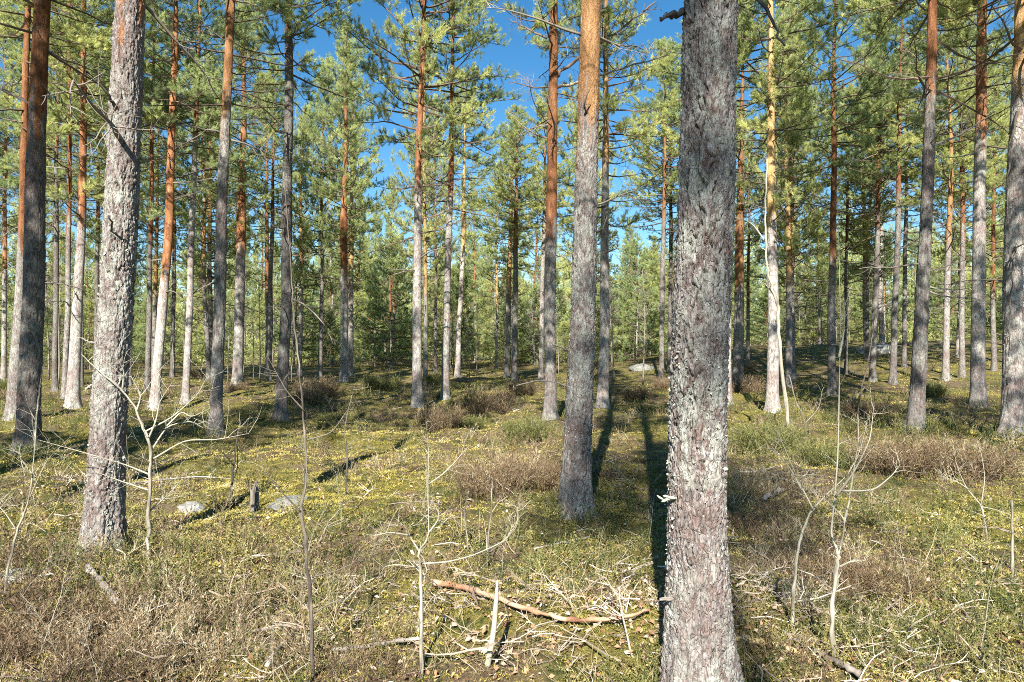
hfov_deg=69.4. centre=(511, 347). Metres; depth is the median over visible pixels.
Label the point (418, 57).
pine tree
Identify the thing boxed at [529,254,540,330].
pine tree
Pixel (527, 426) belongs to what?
heather bush
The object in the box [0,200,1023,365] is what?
wood
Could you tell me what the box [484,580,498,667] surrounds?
broken stake
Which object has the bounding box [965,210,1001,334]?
pine tree
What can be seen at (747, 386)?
heather bush
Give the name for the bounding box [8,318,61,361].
young pine
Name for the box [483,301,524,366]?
young pine
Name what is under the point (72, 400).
pine tree
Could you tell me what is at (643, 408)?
heather bush
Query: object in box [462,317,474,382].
dead sapling
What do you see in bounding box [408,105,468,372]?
pine tree
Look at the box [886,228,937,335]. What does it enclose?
pine tree
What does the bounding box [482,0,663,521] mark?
pine tree
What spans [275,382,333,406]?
heather bush
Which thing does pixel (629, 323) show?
young pine
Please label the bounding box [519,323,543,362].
young pine
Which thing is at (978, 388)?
pine tree
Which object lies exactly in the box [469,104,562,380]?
pine tree
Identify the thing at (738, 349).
pine tree
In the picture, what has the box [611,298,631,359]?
young pine
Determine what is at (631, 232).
pine tree
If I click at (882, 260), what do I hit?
pine tree
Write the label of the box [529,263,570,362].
young pine
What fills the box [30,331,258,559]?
birch sapling
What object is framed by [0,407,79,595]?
birch sapling
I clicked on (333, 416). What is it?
heather bush
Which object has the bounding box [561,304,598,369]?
young pine
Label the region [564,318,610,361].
young pine
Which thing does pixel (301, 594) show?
birch seedling
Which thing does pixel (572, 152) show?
pine tree
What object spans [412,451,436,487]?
birch seedling
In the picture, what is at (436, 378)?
heather bush
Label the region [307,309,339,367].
young pine
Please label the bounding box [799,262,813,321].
pine tree
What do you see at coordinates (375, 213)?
pine tree
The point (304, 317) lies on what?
young pine
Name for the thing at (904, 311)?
pine tree
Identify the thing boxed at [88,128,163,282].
pine tree
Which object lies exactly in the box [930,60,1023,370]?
pine tree
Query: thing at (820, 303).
dead sapling
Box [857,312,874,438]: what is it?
birch sapling
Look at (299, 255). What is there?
pine tree
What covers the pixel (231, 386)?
heather bush
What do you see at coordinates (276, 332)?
young pine
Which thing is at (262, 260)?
pine tree
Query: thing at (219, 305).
pine tree
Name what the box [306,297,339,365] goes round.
young pine
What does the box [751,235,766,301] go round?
pine tree
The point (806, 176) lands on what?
pine tree
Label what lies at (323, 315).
young pine
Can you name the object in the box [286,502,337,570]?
birch seedling
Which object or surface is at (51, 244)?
pine tree
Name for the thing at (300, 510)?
birch sapling
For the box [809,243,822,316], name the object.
pine tree
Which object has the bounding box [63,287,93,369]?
young pine
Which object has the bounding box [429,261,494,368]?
young pine
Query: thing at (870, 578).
heather bush
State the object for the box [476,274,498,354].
pine tree
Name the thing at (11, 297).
pine tree
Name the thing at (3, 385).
heather bush
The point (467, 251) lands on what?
pine tree
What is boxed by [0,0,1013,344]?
sky
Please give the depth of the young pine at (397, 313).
53.79 m
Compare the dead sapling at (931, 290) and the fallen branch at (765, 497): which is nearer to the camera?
the fallen branch at (765, 497)
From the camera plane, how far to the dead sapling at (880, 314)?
36.64 m
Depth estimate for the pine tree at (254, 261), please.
91.32 m
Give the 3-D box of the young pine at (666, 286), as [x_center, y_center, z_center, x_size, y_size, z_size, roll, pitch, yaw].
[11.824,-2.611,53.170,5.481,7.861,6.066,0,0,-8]
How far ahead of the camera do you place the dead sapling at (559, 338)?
38.35 m
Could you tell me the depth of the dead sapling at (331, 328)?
49.29 m
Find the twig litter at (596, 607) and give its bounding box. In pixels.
[0,377,1023,681]
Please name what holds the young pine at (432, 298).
on the ground at (814, 368)
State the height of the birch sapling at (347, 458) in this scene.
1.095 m
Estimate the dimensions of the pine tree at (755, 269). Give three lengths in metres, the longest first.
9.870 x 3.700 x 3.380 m
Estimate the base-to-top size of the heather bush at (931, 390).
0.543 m
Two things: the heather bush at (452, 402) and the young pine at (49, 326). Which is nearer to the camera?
the heather bush at (452, 402)
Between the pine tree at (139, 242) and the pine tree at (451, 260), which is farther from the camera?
the pine tree at (451, 260)
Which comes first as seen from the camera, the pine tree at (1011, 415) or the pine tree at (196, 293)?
the pine tree at (1011, 415)
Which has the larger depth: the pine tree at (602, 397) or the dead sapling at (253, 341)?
the dead sapling at (253, 341)
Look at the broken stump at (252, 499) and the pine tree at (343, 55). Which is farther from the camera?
the pine tree at (343, 55)
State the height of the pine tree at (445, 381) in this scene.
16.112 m
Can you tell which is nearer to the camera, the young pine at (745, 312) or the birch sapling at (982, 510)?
the birch sapling at (982, 510)
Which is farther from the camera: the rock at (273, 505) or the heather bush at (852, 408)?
the heather bush at (852, 408)
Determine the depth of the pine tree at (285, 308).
15.30 m
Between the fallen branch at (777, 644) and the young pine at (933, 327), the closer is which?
the fallen branch at (777, 644)
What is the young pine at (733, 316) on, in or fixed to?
on the ground at (814, 368)
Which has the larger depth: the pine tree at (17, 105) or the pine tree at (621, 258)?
the pine tree at (621, 258)
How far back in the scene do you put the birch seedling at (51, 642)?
3.59 m
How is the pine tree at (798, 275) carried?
on the ground at (814, 368)
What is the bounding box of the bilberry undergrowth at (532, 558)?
[0,352,1023,681]
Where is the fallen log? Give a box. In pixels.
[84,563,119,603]
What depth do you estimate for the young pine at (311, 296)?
62.62 m
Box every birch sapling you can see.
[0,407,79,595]
[21,366,42,450]
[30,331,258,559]
[199,421,258,497]
[238,172,370,679]
[342,395,375,493]
[363,420,530,677]
[463,491,470,553]
[485,479,525,565]
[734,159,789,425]
[756,399,886,633]
[788,376,831,443]
[800,196,927,656]
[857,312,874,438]
[933,435,1019,540]
[1009,500,1014,582]
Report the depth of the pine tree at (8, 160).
23.55 m
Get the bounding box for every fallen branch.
[132,471,230,483]
[264,639,287,667]
[333,636,418,650]
[432,579,663,625]
[534,516,588,549]
[736,635,806,656]
[762,487,784,500]
[781,629,862,677]
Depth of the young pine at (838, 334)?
48.05 m
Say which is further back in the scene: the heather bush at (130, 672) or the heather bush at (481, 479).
the heather bush at (481, 479)
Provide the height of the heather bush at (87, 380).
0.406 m
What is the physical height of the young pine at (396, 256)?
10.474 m
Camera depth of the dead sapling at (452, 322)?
34.96 m
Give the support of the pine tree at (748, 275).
on the ground at (814, 368)
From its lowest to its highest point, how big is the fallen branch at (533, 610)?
0.371 m
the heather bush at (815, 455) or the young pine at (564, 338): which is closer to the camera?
the heather bush at (815, 455)
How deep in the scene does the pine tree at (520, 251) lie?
70.76 m
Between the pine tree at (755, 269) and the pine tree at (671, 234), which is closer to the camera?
the pine tree at (671, 234)
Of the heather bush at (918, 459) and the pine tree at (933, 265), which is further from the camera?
the pine tree at (933, 265)
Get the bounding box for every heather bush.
[0,377,7,391]
[0,389,6,400]
[0,598,123,667]
[14,629,210,681]
[61,377,90,383]
[146,391,169,397]
[182,366,205,378]
[223,379,251,390]
[237,410,270,418]
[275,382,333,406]
[290,375,346,397]
[314,412,348,421]
[357,373,406,390]
[413,400,468,431]
[422,371,440,384]
[432,389,460,398]
[435,382,466,389]
[436,449,554,501]
[442,397,465,407]
[449,415,490,429]
[452,382,524,414]
[489,450,560,492]
[490,412,562,445]
[504,378,539,395]
[615,387,654,399]
[637,404,663,412]
[646,375,670,391]
[727,419,811,454]
[727,504,810,540]
[731,360,758,373]
[732,372,766,394]
[733,540,876,583]
[762,383,789,392]
[782,435,873,468]
[798,540,955,606]
[833,397,893,418]
[839,430,951,476]
[882,429,1023,483]
[904,381,952,397]
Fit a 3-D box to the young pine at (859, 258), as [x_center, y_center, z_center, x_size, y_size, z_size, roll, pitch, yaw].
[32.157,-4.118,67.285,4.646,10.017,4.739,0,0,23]
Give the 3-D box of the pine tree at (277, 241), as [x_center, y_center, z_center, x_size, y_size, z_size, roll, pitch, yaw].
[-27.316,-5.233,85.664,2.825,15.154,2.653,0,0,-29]
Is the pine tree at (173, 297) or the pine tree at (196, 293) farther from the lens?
the pine tree at (196, 293)
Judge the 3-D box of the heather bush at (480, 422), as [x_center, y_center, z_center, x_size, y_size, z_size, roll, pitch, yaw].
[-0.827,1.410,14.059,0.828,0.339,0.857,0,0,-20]
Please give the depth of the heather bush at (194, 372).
33.41 m
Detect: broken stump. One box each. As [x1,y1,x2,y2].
[250,484,254,513]
[255,481,258,510]
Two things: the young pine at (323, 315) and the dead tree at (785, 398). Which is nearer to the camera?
the dead tree at (785, 398)
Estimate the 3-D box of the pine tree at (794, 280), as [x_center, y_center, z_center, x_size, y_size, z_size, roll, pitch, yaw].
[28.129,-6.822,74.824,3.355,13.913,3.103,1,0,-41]
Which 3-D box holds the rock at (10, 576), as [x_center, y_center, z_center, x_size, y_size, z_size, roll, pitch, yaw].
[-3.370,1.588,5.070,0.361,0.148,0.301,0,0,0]
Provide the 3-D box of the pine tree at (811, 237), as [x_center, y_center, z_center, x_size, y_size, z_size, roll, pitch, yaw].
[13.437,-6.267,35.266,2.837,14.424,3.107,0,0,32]
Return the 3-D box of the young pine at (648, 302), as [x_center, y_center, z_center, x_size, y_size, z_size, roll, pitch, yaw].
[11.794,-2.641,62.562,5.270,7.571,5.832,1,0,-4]
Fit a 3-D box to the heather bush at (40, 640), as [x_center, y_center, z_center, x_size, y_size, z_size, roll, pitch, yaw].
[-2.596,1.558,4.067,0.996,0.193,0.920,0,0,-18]
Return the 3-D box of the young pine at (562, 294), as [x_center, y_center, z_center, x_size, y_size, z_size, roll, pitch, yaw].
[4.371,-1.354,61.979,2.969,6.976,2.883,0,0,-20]
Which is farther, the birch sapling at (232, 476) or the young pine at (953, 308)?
the young pine at (953, 308)
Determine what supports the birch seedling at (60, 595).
on the ground at (814, 368)
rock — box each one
[0,568,46,583]
[177,501,205,512]
[266,495,307,509]
[628,363,656,370]
[856,344,899,353]
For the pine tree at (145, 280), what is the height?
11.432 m
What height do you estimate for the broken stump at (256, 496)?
0.317 m
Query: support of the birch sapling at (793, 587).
on the ground at (814, 368)
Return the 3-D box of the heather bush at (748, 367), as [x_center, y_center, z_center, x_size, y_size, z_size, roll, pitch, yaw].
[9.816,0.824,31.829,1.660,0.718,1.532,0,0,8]
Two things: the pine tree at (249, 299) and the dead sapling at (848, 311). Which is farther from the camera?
the pine tree at (249, 299)
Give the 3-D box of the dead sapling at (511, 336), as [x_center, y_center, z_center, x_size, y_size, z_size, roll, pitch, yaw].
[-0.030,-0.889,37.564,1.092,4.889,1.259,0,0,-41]
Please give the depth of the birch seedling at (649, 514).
6.06 m
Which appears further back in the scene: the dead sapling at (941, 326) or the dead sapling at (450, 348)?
the dead sapling at (450, 348)
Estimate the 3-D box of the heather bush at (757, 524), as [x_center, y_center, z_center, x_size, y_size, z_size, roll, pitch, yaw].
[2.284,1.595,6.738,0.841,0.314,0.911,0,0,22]
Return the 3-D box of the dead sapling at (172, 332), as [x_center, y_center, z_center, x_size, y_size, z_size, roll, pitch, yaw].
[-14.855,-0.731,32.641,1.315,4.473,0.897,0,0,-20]
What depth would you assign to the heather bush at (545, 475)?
7.53 m
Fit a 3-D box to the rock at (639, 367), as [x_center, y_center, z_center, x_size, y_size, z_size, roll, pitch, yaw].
[6.914,1.287,38.409,1.685,0.914,1.604,0,0,0]
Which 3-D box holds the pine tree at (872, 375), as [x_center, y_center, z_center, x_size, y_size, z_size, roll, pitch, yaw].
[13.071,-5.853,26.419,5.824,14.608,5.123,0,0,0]
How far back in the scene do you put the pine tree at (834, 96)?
21.80 m
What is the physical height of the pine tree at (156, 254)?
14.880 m
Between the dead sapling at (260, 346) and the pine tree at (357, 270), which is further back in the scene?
the pine tree at (357, 270)
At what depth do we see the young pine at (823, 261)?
47.12 m
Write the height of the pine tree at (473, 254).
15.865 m
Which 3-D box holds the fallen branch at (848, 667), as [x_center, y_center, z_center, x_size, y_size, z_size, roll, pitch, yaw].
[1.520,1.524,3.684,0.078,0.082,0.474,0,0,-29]
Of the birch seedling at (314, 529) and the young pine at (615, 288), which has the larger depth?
the young pine at (615, 288)
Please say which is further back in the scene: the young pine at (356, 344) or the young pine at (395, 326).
the young pine at (395, 326)
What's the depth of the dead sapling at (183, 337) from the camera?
37.03 m
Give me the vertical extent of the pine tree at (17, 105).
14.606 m
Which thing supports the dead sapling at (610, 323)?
on the ground at (814, 368)
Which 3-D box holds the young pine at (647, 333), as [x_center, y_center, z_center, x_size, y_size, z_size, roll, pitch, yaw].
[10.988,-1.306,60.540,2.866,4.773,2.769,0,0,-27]
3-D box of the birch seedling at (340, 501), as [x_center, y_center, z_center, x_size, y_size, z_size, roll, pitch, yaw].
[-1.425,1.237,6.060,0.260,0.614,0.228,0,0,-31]
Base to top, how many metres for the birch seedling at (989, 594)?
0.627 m
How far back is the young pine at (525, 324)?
59.21 m
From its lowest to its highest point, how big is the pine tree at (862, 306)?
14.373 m
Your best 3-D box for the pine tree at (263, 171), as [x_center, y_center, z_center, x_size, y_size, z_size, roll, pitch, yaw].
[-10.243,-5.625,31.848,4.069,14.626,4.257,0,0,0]
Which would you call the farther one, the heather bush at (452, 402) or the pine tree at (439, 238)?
the pine tree at (439, 238)
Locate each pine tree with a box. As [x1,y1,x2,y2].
[0,0,61,379]
[0,0,106,391]
[0,0,113,420]
[0,0,144,398]
[0,0,152,455]
[0,0,167,408]
[0,11,76,264]
[0,65,71,290]
[0,135,17,316]
[0,145,74,346]
[7,235,17,325]
[41,0,237,561]
[45,235,53,307]
[46,27,149,358]
[46,55,105,386]
[47,232,72,331]
[48,3,190,385]
[60,231,89,286]
[72,157,158,338]
[75,0,218,392]
[77,0,248,410]
[84,231,94,309]
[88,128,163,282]
[106,0,279,404]
[137,54,188,378]
[137,104,229,377]
[140,253,153,326]
[143,0,316,437]
[161,74,249,381]
[168,261,185,331]
[175,47,254,358]
[176,81,269,372]
[181,252,213,321]
[181,267,207,355]
[190,0,302,385]
[211,0,381,420]
[213,240,233,337]
[225,237,250,354]
[226,258,260,352]
[227,79,311,374]
[227,215,261,361]
[230,49,323,380]
[245,211,276,358]
[245,241,264,351]
[263,234,280,356]
[264,103,336,375]
[272,239,280,351]
[274,52,367,378]
[280,17,394,382]
[293,212,318,309]
[314,142,340,364]
[319,59,392,375]
[319,111,378,337]
[328,0,495,408]
[336,194,377,362]
[353,235,373,336]
[353,239,369,359]
[356,202,394,354]
[363,173,412,364]
[374,0,525,399]
[381,26,467,384]
[389,156,459,327]
[405,260,427,344]
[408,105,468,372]
[421,70,499,377]
[439,229,459,320]
[451,210,482,326]
[456,181,492,361]
[462,230,480,346]
[465,168,529,368]
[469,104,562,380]
[469,126,542,377]
[474,0,667,420]
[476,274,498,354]
[478,247,500,350]
[480,228,502,351]
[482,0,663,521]
[491,85,575,379]
[501,212,530,330]
[512,157,561,363]
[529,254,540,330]
[534,0,680,408]
[556,117,623,333]
[557,88,621,312]
[609,36,681,381]
[613,244,635,353]
[615,217,643,354]
[618,90,680,372]
[635,0,840,404]
[638,235,668,303]
[657,0,785,681]
[665,238,675,273]
[668,188,748,321]
[678,0,797,382]
[681,0,866,412]
[732,138,767,364]
[733,99,760,282]
[735,38,842,378]
[738,0,843,387]
[744,258,760,343]
[744,262,760,344]
[751,102,830,355]
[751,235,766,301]
[763,0,925,396]
[763,99,819,271]
[779,207,812,305]
[781,245,802,321]
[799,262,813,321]
[800,0,954,381]
[806,81,903,373]
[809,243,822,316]
[814,0,1023,432]
[816,0,975,384]
[822,71,893,355]
[825,114,916,359]
[842,39,969,367]
[845,45,911,344]
[863,0,1011,380]
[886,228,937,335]
[887,252,914,338]
[888,0,1014,407]
[891,0,1023,438]
[901,11,1011,377]
[907,241,941,324]
[915,63,1003,357]
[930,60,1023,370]
[942,230,970,319]
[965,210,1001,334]
[986,16,1023,320]
[988,225,1002,313]
[990,44,1023,322]
[996,204,1004,305]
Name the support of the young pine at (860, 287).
on the ground at (814, 368)
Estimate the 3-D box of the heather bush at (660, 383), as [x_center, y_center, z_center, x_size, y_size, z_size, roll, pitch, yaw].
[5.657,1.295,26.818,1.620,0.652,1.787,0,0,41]
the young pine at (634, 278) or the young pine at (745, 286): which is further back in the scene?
the young pine at (745, 286)
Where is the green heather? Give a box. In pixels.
[0,333,1023,681]
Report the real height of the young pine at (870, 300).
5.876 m
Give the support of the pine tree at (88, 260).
on the ground at (814, 368)
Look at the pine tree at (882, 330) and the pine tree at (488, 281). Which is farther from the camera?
the pine tree at (488, 281)
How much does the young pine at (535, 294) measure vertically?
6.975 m
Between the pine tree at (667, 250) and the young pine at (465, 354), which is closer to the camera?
the young pine at (465, 354)
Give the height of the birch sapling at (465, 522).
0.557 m
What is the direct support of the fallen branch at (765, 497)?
on the ground at (814, 368)
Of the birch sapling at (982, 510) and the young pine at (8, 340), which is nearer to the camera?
the birch sapling at (982, 510)
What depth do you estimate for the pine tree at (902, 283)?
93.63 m
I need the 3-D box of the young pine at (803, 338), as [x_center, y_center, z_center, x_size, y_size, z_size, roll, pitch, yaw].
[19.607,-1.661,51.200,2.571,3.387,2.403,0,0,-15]
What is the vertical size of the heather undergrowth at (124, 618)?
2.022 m
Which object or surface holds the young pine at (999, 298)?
on the ground at (814, 368)
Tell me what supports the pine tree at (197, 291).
on the ground at (814, 368)
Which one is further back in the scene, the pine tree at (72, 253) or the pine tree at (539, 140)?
the pine tree at (72, 253)
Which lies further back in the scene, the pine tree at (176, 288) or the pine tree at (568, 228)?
the pine tree at (176, 288)
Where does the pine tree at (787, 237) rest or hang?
on the ground at (814, 368)
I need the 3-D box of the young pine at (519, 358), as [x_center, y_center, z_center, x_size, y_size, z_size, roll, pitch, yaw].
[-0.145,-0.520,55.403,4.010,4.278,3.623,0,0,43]
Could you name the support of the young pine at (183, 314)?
on the ground at (814, 368)
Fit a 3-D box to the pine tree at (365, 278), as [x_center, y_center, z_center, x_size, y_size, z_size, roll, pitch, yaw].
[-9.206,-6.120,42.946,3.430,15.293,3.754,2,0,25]
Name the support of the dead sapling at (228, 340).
on the ground at (814, 368)
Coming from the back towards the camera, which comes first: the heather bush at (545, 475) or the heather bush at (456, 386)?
the heather bush at (456, 386)
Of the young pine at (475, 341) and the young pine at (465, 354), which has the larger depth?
the young pine at (475, 341)
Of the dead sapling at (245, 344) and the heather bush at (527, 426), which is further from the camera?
the dead sapling at (245, 344)
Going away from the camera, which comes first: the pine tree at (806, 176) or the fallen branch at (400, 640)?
the fallen branch at (400, 640)
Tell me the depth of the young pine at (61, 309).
55.09 m
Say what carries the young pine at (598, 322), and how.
on the ground at (814, 368)
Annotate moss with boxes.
[0,344,1023,681]
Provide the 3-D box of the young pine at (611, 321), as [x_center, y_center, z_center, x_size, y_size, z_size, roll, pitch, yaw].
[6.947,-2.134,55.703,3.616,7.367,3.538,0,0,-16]
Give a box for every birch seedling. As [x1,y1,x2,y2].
[2,574,82,661]
[10,451,42,505]
[31,549,84,659]
[41,539,61,589]
[64,596,100,681]
[257,613,283,679]
[281,567,315,624]
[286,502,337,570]
[321,474,356,530]
[348,437,356,482]
[364,525,384,576]
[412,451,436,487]
[488,516,522,573]
[491,563,509,621]
[606,461,631,509]
[635,486,661,541]
[745,522,779,572]
[853,574,868,628]
[881,514,927,599]
[952,542,1022,654]
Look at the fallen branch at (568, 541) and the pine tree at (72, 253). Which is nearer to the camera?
the fallen branch at (568, 541)
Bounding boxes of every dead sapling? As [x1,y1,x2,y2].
[7,311,12,359]
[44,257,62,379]
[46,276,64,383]
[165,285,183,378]
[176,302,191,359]
[224,297,233,381]
[243,302,251,376]
[244,310,258,379]
[249,284,267,379]
[277,293,301,382]
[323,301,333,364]
[449,322,455,370]
[450,307,455,375]
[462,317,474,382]
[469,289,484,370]
[489,295,499,345]
[503,285,523,371]
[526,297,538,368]
[555,304,568,373]
[597,278,619,355]
[609,284,618,367]
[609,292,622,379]
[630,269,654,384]
[780,307,785,353]
[794,276,808,346]
[797,262,816,345]
[806,274,820,343]
[812,278,826,344]
[835,283,843,343]
[841,284,855,342]
[870,282,886,344]
[930,258,941,314]
[935,286,955,352]
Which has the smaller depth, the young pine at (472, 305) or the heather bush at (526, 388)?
the heather bush at (526, 388)
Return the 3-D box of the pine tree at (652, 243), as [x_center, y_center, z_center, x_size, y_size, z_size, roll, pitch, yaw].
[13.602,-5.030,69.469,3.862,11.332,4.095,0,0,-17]
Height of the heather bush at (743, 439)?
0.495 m
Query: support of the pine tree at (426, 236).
on the ground at (814, 368)
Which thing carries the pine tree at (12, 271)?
on the ground at (814, 368)
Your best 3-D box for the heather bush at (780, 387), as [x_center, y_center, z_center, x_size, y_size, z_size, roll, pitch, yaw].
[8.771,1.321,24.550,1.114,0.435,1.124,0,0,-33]
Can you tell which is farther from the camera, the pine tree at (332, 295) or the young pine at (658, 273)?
the young pine at (658, 273)
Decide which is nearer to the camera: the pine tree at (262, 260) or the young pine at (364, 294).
the young pine at (364, 294)
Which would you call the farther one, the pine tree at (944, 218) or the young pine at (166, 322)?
the young pine at (166, 322)
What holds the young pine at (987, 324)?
on the ground at (814, 368)
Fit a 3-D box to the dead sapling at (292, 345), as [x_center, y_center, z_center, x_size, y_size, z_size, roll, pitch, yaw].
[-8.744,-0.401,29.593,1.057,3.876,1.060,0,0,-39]
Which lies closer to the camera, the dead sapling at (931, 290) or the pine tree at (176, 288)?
the dead sapling at (931, 290)
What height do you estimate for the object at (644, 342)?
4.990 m
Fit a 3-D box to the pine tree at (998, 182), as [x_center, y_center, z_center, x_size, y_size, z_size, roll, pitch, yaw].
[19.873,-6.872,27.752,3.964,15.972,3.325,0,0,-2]
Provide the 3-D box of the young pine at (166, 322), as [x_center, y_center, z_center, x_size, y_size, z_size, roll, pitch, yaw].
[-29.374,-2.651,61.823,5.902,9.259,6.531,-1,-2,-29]
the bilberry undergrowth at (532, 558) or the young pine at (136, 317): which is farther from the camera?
the young pine at (136, 317)
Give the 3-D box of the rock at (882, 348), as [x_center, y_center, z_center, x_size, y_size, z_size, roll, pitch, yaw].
[18.307,0.375,36.900,2.061,1.105,1.749,0,0,0]
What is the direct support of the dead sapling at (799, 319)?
on the ground at (814, 368)
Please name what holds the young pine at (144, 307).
on the ground at (814, 368)
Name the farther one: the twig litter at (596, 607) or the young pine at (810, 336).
the young pine at (810, 336)
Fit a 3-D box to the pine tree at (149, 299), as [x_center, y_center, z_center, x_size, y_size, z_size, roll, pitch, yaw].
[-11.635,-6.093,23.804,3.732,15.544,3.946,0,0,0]
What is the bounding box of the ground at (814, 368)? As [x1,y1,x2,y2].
[0,340,1023,681]
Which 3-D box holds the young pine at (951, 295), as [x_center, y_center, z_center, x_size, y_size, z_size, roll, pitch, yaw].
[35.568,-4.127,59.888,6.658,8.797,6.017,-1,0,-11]
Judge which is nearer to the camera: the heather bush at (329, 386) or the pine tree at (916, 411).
the pine tree at (916, 411)
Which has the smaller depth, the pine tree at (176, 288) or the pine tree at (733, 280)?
the pine tree at (733, 280)
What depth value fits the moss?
6.81 m
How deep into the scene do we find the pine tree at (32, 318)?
10.75 m
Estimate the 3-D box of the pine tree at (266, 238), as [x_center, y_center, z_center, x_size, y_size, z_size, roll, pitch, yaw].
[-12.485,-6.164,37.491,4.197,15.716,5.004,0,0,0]
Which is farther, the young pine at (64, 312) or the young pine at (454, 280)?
the young pine at (64, 312)
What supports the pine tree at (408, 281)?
on the ground at (814, 368)
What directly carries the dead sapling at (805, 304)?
on the ground at (814, 368)
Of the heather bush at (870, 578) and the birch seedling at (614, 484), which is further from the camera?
the birch seedling at (614, 484)
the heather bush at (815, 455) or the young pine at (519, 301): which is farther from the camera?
the young pine at (519, 301)
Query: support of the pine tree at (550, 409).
on the ground at (814, 368)
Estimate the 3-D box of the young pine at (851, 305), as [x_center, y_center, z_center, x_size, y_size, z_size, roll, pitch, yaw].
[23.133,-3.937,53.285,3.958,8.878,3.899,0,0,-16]
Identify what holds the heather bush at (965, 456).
on the ground at (814, 368)
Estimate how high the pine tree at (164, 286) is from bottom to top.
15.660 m
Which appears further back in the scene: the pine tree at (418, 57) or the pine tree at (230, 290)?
the pine tree at (230, 290)
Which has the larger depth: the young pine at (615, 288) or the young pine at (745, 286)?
the young pine at (615, 288)
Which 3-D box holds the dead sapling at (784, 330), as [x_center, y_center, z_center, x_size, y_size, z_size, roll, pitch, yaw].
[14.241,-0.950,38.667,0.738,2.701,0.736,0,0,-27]
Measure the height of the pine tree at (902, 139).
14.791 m
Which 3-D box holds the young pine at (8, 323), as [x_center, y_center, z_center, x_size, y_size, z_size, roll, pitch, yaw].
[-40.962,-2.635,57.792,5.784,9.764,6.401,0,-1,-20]
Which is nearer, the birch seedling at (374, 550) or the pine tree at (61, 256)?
the birch seedling at (374, 550)
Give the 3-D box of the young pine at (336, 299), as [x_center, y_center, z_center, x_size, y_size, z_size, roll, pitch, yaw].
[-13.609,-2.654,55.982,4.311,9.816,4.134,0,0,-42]
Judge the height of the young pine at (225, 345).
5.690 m
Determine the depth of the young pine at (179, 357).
55.22 m
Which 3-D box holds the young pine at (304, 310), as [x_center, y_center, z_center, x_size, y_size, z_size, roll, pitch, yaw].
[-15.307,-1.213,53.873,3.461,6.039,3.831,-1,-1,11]
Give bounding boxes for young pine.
[0,259,13,364]
[0,289,10,347]
[0,307,11,362]
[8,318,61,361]
[43,266,92,365]
[43,300,63,368]
[46,290,64,358]
[58,282,91,360]
[61,285,93,369]
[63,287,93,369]
[132,267,192,364]
[132,272,152,362]
[132,296,152,363]
[132,297,144,359]
[134,264,197,359]
[157,236,228,367]
[165,318,202,363]
[196,321,232,362]
[224,319,252,366]
[246,292,278,363]
[256,249,326,366]
[289,292,323,364]
[289,302,337,365]
[291,256,354,360]
[291,287,316,360]
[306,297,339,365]
[307,253,358,363]
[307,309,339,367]
[308,289,339,362]
[337,265,392,364]
[339,223,432,366]
[353,266,400,367]
[354,264,422,364]
[354,283,402,362]
[371,272,411,362]
[381,298,411,363]
[421,263,455,365]
[421,270,453,361]
[421,286,453,359]
[422,262,483,365]
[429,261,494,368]
[450,271,493,359]
[452,327,485,363]
[472,292,499,363]
[475,268,539,359]
[482,263,538,362]
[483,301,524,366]
[485,314,529,363]
[510,281,566,364]
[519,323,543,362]
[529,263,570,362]
[536,319,569,365]
[555,293,569,362]
[557,312,570,359]
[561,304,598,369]
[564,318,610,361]
[595,262,635,362]
[595,282,626,358]
[595,293,626,360]
[595,294,617,359]
[609,231,667,364]
[611,284,622,346]
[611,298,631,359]
[612,306,633,359]
[615,287,639,358]
[622,246,667,357]
[629,276,666,351]
[632,304,657,356]
[640,265,659,352]
[642,260,673,355]
[664,297,667,355]
[731,273,754,335]
[731,277,757,345]
[731,277,761,346]
[731,283,758,345]
[744,289,785,346]
[745,268,802,345]
[750,286,785,346]
[780,208,859,344]
[781,304,816,344]
[797,285,825,343]
[803,294,826,343]
[804,234,862,339]
[810,274,838,343]
[811,241,869,341]
[816,282,858,343]
[823,253,862,342]
[839,300,878,342]
[849,253,898,341]
[850,251,890,321]
[856,227,914,341]
[856,277,890,335]
[859,261,913,341]
[898,281,956,340]
[909,253,998,339]
[909,258,955,340]
[928,272,956,339]
[937,294,969,339]
[950,285,1001,339]
[965,287,1002,339]
[986,260,1023,339]
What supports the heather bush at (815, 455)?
on the ground at (814, 368)
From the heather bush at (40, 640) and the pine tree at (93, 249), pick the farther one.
the pine tree at (93, 249)
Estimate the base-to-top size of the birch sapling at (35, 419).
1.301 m
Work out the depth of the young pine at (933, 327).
57.78 m
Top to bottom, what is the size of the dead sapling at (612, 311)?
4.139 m
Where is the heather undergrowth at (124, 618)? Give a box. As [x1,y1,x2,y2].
[0,348,1023,681]
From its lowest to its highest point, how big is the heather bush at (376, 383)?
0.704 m
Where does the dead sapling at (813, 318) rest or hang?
on the ground at (814, 368)
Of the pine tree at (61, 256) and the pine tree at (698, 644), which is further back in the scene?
the pine tree at (61, 256)

